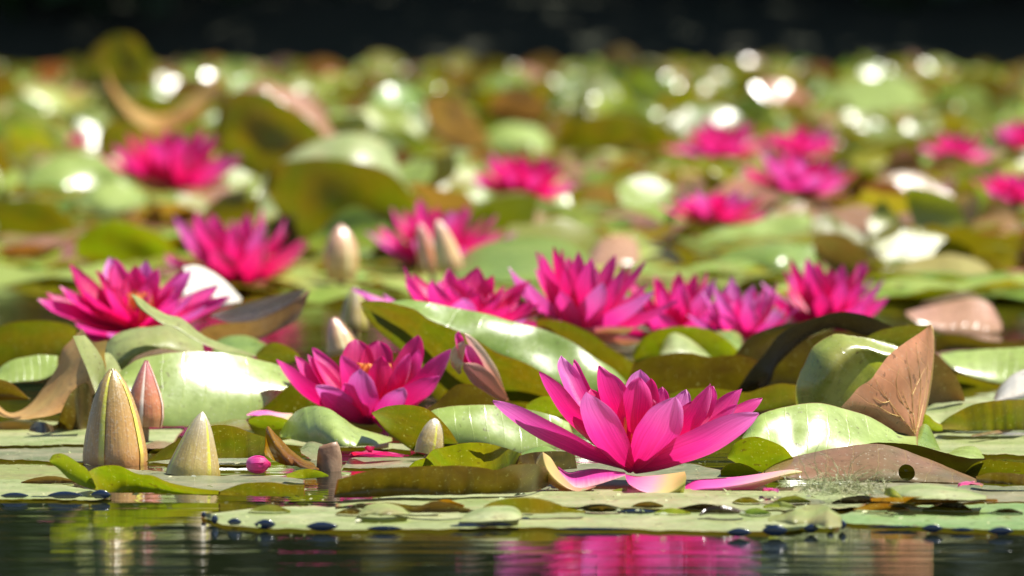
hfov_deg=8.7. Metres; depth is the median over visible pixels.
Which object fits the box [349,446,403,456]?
fallen petal
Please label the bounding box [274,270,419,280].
lily pad
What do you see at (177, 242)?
lily pad
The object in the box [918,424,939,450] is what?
lily leaf
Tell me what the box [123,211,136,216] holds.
lily pad
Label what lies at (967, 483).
fallen petal
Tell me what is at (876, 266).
lily pad
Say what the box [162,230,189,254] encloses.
lily pad
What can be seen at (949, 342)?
lily leaf
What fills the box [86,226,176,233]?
lily pad
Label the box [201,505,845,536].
lily pad
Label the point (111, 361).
lily leaf
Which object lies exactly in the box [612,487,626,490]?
lily leaf
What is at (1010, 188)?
water lily
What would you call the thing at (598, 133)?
lily leaf
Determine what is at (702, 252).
lily pad
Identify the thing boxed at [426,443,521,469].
lily leaf
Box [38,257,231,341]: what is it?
water lily
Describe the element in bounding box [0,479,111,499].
lily pad
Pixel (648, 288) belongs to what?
lily pad
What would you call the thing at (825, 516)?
lily leaf
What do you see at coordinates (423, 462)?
lily leaf
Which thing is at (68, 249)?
lily pad
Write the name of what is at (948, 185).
lily leaf
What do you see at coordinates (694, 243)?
lily pad
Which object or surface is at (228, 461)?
lily pad
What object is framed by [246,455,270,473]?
fallen bud
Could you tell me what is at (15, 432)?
lily pad
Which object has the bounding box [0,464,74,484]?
lily pad
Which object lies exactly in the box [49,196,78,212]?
lily pad
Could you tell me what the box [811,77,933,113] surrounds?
lily leaf
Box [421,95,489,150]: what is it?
lily leaf
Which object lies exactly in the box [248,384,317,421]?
lily leaf
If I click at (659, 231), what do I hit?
lily pad
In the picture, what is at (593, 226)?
lily pad
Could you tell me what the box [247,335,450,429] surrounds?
water lily
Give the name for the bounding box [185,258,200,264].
lily pad
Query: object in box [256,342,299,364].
lily leaf
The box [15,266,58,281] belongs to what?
lily pad
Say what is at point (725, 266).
lily pad
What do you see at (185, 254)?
lily pad
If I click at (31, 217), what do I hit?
lily leaf
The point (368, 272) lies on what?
lily pad
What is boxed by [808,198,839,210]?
lily pad
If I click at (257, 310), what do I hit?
lily leaf
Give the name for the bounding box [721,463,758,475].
lily leaf
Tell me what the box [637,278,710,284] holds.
lily pad
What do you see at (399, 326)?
lily leaf
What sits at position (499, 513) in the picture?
lily leaf
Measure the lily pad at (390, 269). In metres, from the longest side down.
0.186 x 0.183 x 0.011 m
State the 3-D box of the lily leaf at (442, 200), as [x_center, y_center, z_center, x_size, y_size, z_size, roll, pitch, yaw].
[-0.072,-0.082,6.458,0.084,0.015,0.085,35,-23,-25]
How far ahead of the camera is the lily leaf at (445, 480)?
2.96 m
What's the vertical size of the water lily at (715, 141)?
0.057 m
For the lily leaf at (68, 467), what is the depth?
3.00 m
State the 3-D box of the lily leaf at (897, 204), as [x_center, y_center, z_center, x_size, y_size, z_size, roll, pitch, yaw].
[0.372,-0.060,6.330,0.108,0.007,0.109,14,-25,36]
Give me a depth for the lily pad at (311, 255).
6.03 m
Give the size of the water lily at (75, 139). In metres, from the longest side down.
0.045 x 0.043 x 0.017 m
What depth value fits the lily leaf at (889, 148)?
10.46 m
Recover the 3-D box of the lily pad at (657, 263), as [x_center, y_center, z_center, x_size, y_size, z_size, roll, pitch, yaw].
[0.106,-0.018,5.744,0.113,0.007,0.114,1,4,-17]
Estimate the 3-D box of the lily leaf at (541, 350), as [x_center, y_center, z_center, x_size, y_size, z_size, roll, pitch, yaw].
[-0.006,0.032,3.691,0.139,0.050,0.015,0,2,0]
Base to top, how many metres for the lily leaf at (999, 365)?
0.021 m
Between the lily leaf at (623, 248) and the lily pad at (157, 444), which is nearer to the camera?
the lily pad at (157, 444)
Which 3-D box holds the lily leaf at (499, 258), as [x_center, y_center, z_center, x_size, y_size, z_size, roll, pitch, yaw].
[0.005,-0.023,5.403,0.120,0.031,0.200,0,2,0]
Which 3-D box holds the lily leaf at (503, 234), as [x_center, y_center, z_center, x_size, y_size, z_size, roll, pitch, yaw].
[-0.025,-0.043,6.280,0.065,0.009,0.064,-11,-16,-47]
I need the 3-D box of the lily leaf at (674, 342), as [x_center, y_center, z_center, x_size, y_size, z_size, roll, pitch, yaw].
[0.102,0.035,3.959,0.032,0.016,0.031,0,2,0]
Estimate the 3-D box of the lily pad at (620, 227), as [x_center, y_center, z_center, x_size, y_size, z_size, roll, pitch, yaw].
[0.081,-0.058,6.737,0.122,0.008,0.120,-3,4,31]
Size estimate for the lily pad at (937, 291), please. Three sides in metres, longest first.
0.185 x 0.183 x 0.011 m
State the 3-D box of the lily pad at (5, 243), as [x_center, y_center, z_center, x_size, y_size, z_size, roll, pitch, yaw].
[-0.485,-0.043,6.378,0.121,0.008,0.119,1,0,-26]
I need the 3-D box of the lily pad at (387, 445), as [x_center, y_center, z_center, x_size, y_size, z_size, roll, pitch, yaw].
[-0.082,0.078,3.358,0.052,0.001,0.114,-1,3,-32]
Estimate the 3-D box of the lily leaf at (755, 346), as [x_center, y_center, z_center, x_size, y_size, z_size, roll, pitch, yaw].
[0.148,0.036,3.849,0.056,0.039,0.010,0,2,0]
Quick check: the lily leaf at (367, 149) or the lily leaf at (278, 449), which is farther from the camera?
the lily leaf at (367, 149)
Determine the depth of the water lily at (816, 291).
4.49 m
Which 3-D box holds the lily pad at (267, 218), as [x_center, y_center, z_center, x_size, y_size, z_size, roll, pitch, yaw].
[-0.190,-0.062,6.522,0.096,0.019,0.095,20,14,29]
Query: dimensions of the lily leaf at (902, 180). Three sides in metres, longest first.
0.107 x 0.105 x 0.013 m
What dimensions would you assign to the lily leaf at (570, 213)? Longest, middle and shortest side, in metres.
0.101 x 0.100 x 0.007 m
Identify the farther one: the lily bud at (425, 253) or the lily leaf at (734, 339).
the lily bud at (425, 253)
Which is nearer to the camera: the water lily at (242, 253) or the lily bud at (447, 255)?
the lily bud at (447, 255)
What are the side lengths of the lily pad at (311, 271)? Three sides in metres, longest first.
0.186 x 0.184 x 0.011 m
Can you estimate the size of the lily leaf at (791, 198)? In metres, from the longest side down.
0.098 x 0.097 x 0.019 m
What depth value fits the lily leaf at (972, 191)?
7.14 m
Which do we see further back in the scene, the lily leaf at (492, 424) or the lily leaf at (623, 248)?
the lily leaf at (623, 248)
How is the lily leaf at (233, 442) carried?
on the pond water
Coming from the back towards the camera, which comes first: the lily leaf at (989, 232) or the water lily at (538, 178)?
the water lily at (538, 178)
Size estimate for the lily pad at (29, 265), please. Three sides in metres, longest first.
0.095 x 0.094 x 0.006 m
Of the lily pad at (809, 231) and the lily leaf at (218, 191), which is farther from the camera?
the lily leaf at (218, 191)
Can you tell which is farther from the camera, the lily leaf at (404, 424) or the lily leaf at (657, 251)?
the lily leaf at (657, 251)
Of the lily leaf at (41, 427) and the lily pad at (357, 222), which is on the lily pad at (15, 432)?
the lily leaf at (41, 427)
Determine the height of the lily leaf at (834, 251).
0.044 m
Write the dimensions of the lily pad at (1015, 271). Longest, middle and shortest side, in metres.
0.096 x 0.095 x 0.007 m
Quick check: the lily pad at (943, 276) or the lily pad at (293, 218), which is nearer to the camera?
the lily pad at (943, 276)
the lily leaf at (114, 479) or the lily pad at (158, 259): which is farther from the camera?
the lily pad at (158, 259)
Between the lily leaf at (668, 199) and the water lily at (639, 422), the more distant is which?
the lily leaf at (668, 199)
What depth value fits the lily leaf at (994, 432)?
3.39 m
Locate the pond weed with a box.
[772,437,908,498]
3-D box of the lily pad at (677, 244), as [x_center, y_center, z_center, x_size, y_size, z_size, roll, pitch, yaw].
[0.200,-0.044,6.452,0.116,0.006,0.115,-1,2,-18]
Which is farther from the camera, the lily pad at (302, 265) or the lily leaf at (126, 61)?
the lily leaf at (126, 61)
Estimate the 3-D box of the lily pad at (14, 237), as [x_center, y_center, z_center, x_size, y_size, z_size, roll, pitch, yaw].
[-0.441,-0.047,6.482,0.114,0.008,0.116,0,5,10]
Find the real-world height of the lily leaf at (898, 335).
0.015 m
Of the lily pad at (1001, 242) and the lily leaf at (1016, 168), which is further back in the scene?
the lily leaf at (1016, 168)
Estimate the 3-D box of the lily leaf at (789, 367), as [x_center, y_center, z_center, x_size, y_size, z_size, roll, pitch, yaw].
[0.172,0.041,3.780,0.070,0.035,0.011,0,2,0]
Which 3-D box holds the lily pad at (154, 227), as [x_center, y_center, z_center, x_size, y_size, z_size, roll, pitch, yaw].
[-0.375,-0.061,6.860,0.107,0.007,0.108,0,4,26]
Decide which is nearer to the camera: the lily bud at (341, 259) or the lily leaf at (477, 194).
the lily bud at (341, 259)
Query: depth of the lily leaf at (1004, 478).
3.02 m
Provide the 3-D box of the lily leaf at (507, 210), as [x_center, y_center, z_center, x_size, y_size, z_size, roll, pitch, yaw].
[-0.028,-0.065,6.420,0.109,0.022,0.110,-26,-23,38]
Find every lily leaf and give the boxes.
[0,153,27,196]
[0,169,22,193]
[0,186,10,199]
[0,198,76,238]
[0,320,76,366]
[0,329,106,418]
[0,355,57,382]
[0,379,29,400]
[10,197,34,199]
[20,154,137,186]
[29,422,59,432]
[44,201,79,214]
[49,453,95,488]
[58,383,92,429]
[73,335,104,392]
[74,180,146,217]
[75,221,174,262]
[80,34,154,89]
[89,465,219,493]
[101,59,222,130]
[105,353,120,373]
[106,325,203,369]
[119,351,290,426]
[125,203,203,225]
[127,349,178,365]
[132,294,255,355]
[146,425,265,461]
[178,168,261,206]
[183,265,241,307]
[184,419,250,429]
[189,191,214,211]
[199,162,231,202]
[200,291,309,340]
[202,196,259,222]
[210,189,259,229]
[211,289,305,322]
[212,335,266,356]
[215,90,323,178]
[219,482,304,496]
[239,82,335,137]
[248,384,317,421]
[248,415,286,429]
[255,181,261,196]
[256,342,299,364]
[257,133,400,223]
[264,158,415,250]
[264,426,318,469]
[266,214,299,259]
[280,406,391,446]
[286,469,328,478]
[300,442,322,459]
[329,353,425,405]
[333,464,549,497]
[359,503,409,514]
[360,301,549,407]
[372,405,457,450]
[390,300,626,390]
[398,159,434,192]
[407,182,474,213]
[409,458,432,466]
[416,153,455,187]
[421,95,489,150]
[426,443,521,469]
[427,384,517,410]
[431,405,572,452]
[438,173,481,189]
[442,205,493,222]
[446,183,478,206]
[455,236,589,282]
[456,161,500,180]
[462,506,521,519]
[465,189,496,206]
[466,219,478,235]
[470,194,537,234]
[473,192,569,215]
[476,211,546,232]
[485,123,550,151]
[486,230,507,239]
[515,451,576,469]
[521,446,576,464]
[526,396,562,416]
[536,319,634,381]
[540,206,587,222]
[558,113,681,152]
[578,184,618,205]
[588,234,640,271]
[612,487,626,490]
[616,227,682,265]
[617,176,693,222]
[629,353,758,393]
[630,179,705,244]
[632,326,737,362]
[638,244,682,265]
[660,183,694,236]
[660,332,709,356]
[664,192,672,201]
[669,383,795,410]
[677,198,751,235]
[678,196,757,230]
[692,202,782,233]
[693,176,710,195]
[694,156,728,191]
[701,165,726,185]
[706,156,790,208]
[708,214,812,237]
[708,242,821,271]
[715,331,742,349]
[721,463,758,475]
[727,437,792,471]
[735,321,803,360]
[736,169,745,177]
[737,312,892,389]
[742,403,917,456]
[759,195,803,215]
[762,444,976,482]
[768,331,867,385]
[768,505,841,527]
[770,201,824,229]
[795,334,898,408]
[802,171,887,204]
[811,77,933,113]
[811,212,874,255]
[811,232,875,272]
[841,325,933,436]
[857,189,917,234]
[858,221,902,247]
[859,170,883,192]
[861,127,965,158]
[863,181,905,195]
[866,325,928,345]
[869,187,972,261]
[869,442,985,471]
[876,171,952,197]
[882,484,986,499]
[884,487,902,498]
[890,254,991,274]
[905,298,1001,333]
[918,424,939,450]
[922,291,992,306]
[922,325,933,424]
[923,414,942,431]
[926,399,988,423]
[927,354,964,403]
[934,333,1023,352]
[935,176,955,192]
[940,347,1023,383]
[940,400,1023,430]
[948,225,1023,258]
[949,446,983,457]
[950,178,993,195]
[956,374,1000,386]
[963,184,1020,207]
[965,460,1023,475]
[967,184,989,227]
[969,223,1003,235]
[972,429,1012,436]
[974,225,1023,235]
[976,473,1023,484]
[994,370,1023,400]
[995,224,1023,251]
[1001,161,1023,177]
[1014,206,1020,213]
[1016,231,1023,253]
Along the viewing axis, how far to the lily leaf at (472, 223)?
5.88 m
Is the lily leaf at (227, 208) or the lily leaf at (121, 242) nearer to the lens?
the lily leaf at (121, 242)
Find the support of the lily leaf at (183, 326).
on the pond water
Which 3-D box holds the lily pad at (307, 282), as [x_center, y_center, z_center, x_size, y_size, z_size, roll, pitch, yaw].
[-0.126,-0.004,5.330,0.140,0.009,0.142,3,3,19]
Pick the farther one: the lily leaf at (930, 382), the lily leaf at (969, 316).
the lily leaf at (969, 316)
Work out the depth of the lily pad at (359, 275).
5.46 m
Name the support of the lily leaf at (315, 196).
on the pond water
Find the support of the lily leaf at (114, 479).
on the pond water
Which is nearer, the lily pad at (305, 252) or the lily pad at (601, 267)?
the lily pad at (601, 267)
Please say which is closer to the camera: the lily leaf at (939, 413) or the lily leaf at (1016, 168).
the lily leaf at (939, 413)
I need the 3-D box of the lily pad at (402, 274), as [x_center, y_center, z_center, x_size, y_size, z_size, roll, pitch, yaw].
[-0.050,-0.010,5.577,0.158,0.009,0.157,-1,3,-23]
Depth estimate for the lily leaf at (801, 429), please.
3.20 m
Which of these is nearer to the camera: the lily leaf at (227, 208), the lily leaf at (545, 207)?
the lily leaf at (545, 207)
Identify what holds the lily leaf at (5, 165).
on the lily field
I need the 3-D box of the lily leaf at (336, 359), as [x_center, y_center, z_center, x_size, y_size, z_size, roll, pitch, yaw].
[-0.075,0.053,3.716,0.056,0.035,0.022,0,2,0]
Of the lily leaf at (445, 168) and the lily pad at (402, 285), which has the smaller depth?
the lily pad at (402, 285)
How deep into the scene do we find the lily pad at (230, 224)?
6.53 m
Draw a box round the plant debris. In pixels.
[18,444,1023,529]
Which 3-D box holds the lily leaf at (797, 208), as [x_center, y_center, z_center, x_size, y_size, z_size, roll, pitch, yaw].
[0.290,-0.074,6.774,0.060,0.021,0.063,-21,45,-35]
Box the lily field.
[0,46,1023,214]
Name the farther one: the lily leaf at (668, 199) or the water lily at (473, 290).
the lily leaf at (668, 199)
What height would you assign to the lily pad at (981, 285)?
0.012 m
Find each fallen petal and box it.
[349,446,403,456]
[763,488,778,491]
[958,481,982,486]
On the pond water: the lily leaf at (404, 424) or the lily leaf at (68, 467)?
the lily leaf at (404, 424)
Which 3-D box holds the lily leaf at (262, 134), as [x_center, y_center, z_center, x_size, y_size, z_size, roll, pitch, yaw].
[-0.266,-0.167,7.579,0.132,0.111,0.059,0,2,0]
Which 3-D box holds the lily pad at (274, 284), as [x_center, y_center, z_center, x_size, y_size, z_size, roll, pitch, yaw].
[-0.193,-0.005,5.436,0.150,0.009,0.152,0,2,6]
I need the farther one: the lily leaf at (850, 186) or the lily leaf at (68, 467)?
the lily leaf at (850, 186)
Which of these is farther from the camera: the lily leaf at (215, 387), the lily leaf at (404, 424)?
the lily leaf at (215, 387)
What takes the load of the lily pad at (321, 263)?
on the pond water
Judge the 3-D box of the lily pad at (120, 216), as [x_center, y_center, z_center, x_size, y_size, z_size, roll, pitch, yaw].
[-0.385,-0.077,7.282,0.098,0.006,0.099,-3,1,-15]
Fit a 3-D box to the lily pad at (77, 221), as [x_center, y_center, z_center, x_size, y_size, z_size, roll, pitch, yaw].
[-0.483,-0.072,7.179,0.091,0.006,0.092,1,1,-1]
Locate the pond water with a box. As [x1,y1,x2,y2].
[0,60,1023,575]
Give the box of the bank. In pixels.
[0,0,1023,59]
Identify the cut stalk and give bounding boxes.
[316,442,341,471]
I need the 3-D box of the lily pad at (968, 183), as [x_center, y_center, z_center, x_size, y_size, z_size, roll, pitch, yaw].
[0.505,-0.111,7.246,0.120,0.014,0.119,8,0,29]
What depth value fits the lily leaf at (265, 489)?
2.97 m
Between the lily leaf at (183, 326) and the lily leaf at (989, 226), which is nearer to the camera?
the lily leaf at (183, 326)
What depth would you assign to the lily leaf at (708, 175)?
7.22 m
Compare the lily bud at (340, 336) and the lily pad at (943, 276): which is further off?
the lily pad at (943, 276)
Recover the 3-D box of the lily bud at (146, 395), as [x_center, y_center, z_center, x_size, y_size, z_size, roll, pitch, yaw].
[-0.183,0.082,3.366,0.019,0.093,0.019,0,2,0]
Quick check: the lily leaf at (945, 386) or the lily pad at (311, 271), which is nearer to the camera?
the lily leaf at (945, 386)
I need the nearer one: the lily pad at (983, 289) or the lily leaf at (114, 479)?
the lily leaf at (114, 479)
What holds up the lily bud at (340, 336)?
on the pond water
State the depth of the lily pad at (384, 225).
5.97 m
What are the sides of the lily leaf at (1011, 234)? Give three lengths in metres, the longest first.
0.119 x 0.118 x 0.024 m
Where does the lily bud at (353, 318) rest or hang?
on the pond water
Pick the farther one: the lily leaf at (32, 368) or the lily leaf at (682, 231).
the lily leaf at (682, 231)
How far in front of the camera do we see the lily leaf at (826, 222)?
5.82 m
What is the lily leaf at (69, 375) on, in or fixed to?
on the lily pad at (15, 432)
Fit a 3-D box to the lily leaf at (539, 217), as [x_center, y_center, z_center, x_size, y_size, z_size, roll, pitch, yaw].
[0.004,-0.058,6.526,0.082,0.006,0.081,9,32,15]
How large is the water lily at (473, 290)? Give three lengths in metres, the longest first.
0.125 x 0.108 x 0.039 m
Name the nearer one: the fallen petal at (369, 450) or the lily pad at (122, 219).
the fallen petal at (369, 450)
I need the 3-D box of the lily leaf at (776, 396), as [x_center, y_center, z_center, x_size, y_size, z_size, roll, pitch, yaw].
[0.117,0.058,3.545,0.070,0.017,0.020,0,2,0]
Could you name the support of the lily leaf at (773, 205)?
on the pond water
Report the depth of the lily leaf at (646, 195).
6.32 m
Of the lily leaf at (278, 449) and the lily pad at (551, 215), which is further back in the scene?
the lily pad at (551, 215)
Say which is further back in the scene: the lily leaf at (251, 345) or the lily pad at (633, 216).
the lily pad at (633, 216)
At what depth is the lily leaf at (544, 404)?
3.45 m
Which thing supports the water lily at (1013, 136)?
on the lily field
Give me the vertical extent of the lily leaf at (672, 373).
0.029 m
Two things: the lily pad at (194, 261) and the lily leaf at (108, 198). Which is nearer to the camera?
the lily pad at (194, 261)
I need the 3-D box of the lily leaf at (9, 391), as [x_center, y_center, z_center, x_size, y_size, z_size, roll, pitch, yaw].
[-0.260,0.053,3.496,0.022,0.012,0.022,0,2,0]
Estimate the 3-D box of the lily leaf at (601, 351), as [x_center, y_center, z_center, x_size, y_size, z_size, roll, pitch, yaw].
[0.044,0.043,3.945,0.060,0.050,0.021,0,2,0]
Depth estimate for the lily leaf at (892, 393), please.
3.29 m
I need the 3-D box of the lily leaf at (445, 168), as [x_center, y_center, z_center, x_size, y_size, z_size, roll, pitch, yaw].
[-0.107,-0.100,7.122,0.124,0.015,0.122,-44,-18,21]
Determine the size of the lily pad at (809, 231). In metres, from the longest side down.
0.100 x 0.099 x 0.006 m
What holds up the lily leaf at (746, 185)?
on the pond water
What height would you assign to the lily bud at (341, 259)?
0.104 m
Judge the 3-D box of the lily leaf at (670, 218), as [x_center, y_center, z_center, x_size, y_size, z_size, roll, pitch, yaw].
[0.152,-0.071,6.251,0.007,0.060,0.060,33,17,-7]
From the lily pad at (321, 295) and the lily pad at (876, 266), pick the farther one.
the lily pad at (876, 266)
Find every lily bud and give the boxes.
[83,368,147,465]
[130,360,163,441]
[166,412,219,475]
[324,225,357,285]
[326,317,354,356]
[341,287,367,339]
[414,418,443,457]
[416,222,436,283]
[433,220,463,274]
[450,331,507,401]
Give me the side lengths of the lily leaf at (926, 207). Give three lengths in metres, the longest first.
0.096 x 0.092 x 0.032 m
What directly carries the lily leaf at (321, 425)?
on the pond water
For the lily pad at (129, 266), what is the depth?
5.65 m
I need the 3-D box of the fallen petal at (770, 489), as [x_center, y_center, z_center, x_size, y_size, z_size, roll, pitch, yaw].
[0.114,0.089,2.971,0.007,0.004,0.031,0,2,0]
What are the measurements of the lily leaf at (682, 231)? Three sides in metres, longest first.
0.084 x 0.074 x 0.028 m
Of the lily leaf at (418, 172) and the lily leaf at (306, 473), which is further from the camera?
the lily leaf at (418, 172)
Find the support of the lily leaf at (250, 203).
on the pond water
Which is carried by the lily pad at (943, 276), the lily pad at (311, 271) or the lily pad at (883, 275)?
the lily pad at (883, 275)
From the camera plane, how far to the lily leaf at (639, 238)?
5.93 m
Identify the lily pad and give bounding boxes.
[0,231,84,241]
[0,234,76,255]
[0,241,20,244]
[0,245,61,266]
[0,258,79,264]
[0,263,153,286]
[0,419,184,445]
[0,444,148,462]
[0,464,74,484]
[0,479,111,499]
[5,240,75,257]
[9,195,58,200]
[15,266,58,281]
[16,262,79,269]
[32,262,204,270]
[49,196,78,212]
[72,219,100,222]
[76,224,97,229]
[77,216,125,221]
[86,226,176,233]
[89,267,318,287]
[91,216,130,220]
[91,222,191,229]
[112,215,129,220]
[122,263,199,269]
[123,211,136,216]
[126,468,304,490]
[132,256,193,261]
[142,224,188,228]
[146,441,171,448]
[153,458,247,465]
[158,267,177,275]
[160,276,306,290]
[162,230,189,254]
[167,236,188,250]
[173,249,193,258]
[184,215,308,245]
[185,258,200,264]
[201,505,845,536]
[227,221,256,230]
[241,278,365,288]
[254,229,359,251]
[265,214,279,220]
[266,273,406,290]
[271,256,323,267]
[272,285,525,303]
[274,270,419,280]
[282,439,410,449]
[286,268,375,280]
[299,247,374,260]
[299,264,418,273]
[300,247,311,257]
[306,261,398,266]
[307,206,388,248]
[318,268,390,283]
[336,488,870,515]
[342,456,423,468]
[357,239,405,247]
[358,258,401,262]
[375,214,407,243]
[375,274,539,293]
[383,272,501,282]
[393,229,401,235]
[420,266,618,277]
[503,282,722,302]
[508,219,607,254]
[536,463,766,491]
[546,212,638,235]
[573,216,634,225]
[577,223,608,226]
[579,224,695,231]
[581,223,632,230]
[599,227,689,238]
[607,223,672,239]
[612,210,645,220]
[613,269,712,280]
[613,278,672,282]
[617,260,769,273]
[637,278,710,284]
[638,259,673,266]
[638,268,757,286]
[655,236,749,247]
[658,263,743,268]
[667,240,773,246]
[670,247,720,254]
[688,270,803,278]
[700,233,790,240]
[712,240,812,255]
[712,263,833,275]
[723,234,779,240]
[733,482,1023,504]
[734,233,812,244]
[742,271,922,284]
[767,230,812,236]
[768,284,961,302]
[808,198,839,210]
[811,205,913,232]
[815,198,857,209]
[821,261,900,264]
[834,270,1023,280]
[839,503,1023,534]
[863,271,1009,285]
[863,274,1023,290]
[867,287,1023,299]
[872,259,990,267]
[873,262,904,267]
[897,281,1023,293]
[921,225,1023,248]
[925,273,1023,291]
[927,172,994,187]
[933,433,1023,455]
[953,194,1016,234]
[965,397,993,400]
[1001,269,1023,273]
[1015,213,1023,223]
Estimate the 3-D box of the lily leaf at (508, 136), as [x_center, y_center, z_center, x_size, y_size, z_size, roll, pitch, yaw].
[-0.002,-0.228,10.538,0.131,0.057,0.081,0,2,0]
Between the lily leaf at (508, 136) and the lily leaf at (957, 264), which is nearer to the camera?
the lily leaf at (957, 264)
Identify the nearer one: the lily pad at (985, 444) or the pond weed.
the pond weed
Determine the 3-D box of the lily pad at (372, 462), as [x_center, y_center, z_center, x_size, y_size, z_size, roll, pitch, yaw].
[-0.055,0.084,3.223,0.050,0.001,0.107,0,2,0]
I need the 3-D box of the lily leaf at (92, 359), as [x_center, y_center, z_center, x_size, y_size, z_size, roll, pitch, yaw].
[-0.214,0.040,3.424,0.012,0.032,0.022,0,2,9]
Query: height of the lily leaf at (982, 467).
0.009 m
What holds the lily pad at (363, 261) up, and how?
on the pond water
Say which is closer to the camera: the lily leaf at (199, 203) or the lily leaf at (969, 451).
the lily leaf at (969, 451)
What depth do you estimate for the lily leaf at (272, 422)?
3.40 m
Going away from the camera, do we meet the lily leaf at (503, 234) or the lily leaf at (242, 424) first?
the lily leaf at (242, 424)
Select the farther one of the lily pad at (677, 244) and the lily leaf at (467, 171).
the lily leaf at (467, 171)
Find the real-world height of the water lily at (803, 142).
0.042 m
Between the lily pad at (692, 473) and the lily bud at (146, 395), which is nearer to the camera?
the lily pad at (692, 473)
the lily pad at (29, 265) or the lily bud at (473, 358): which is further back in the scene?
the lily pad at (29, 265)
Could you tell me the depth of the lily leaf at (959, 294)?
4.68 m
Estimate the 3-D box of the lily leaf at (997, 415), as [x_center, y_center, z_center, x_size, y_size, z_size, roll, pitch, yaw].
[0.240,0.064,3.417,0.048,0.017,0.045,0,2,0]
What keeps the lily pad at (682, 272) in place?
on the pond water
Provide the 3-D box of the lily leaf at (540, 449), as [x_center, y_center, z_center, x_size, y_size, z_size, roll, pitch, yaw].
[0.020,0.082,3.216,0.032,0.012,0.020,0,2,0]
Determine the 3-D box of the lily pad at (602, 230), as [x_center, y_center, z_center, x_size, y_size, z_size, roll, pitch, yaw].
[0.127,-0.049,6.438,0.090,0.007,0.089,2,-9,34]
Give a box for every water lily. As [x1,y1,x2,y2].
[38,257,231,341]
[65,132,94,145]
[99,126,241,194]
[165,208,308,285]
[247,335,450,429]
[351,267,560,328]
[366,198,516,266]
[472,152,580,201]
[492,356,801,492]
[509,246,677,344]
[623,270,733,339]
[658,189,769,226]
[662,116,779,159]
[687,276,798,339]
[742,148,858,198]
[762,126,843,157]
[762,258,888,330]
[919,132,992,162]
[972,171,1023,205]
[991,119,1023,149]
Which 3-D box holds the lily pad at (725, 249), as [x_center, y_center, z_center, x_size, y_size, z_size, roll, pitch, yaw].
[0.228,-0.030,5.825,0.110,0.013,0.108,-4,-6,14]
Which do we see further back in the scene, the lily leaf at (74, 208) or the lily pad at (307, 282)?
the lily leaf at (74, 208)
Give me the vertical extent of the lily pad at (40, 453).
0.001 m
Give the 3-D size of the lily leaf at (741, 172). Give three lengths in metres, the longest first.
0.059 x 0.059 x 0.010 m
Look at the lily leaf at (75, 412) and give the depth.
3.46 m
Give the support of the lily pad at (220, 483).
on the pond water
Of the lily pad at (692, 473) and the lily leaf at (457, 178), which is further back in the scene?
the lily leaf at (457, 178)
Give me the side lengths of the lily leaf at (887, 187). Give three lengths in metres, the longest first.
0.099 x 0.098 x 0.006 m
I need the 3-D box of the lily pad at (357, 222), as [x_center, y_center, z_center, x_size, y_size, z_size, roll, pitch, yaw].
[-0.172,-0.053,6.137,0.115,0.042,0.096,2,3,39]
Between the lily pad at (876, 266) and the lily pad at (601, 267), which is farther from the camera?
the lily pad at (876, 266)
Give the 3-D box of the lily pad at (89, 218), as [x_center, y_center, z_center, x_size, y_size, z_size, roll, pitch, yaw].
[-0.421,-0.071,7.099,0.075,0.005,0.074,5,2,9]
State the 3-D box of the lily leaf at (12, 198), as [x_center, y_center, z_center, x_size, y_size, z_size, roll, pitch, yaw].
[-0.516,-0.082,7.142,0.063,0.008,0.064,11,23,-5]
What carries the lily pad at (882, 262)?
on the pond water
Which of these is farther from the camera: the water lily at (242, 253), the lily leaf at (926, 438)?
the water lily at (242, 253)
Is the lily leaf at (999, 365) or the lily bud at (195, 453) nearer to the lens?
the lily bud at (195, 453)
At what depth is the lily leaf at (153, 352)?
3.55 m
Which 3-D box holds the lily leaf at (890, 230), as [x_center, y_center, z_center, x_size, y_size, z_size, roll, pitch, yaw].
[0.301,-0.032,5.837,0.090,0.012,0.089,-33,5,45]
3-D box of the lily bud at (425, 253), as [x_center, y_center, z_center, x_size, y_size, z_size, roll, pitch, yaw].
[-0.064,0.004,5.204,0.020,0.109,0.016,0,2,0]
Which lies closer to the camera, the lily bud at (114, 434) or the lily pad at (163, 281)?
the lily bud at (114, 434)
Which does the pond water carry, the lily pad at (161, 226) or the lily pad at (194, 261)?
the lily pad at (161, 226)
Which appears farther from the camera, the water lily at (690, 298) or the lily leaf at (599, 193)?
the lily leaf at (599, 193)
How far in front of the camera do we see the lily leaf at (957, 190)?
7.38 m
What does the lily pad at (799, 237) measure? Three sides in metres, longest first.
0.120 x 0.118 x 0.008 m
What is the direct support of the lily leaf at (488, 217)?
on the pond water
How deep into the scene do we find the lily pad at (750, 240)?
6.44 m
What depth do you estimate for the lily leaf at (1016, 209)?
7.38 m
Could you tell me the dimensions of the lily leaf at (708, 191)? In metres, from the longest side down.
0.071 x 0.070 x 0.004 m
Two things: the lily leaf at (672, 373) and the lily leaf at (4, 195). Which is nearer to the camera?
the lily leaf at (672, 373)
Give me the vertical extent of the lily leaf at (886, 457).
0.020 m
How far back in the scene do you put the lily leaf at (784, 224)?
6.63 m
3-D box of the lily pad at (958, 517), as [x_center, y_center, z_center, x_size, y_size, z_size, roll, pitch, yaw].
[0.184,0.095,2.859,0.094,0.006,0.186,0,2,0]
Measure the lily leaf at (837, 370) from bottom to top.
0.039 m
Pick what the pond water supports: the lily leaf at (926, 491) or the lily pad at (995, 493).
the lily pad at (995, 493)
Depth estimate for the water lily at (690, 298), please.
4.23 m

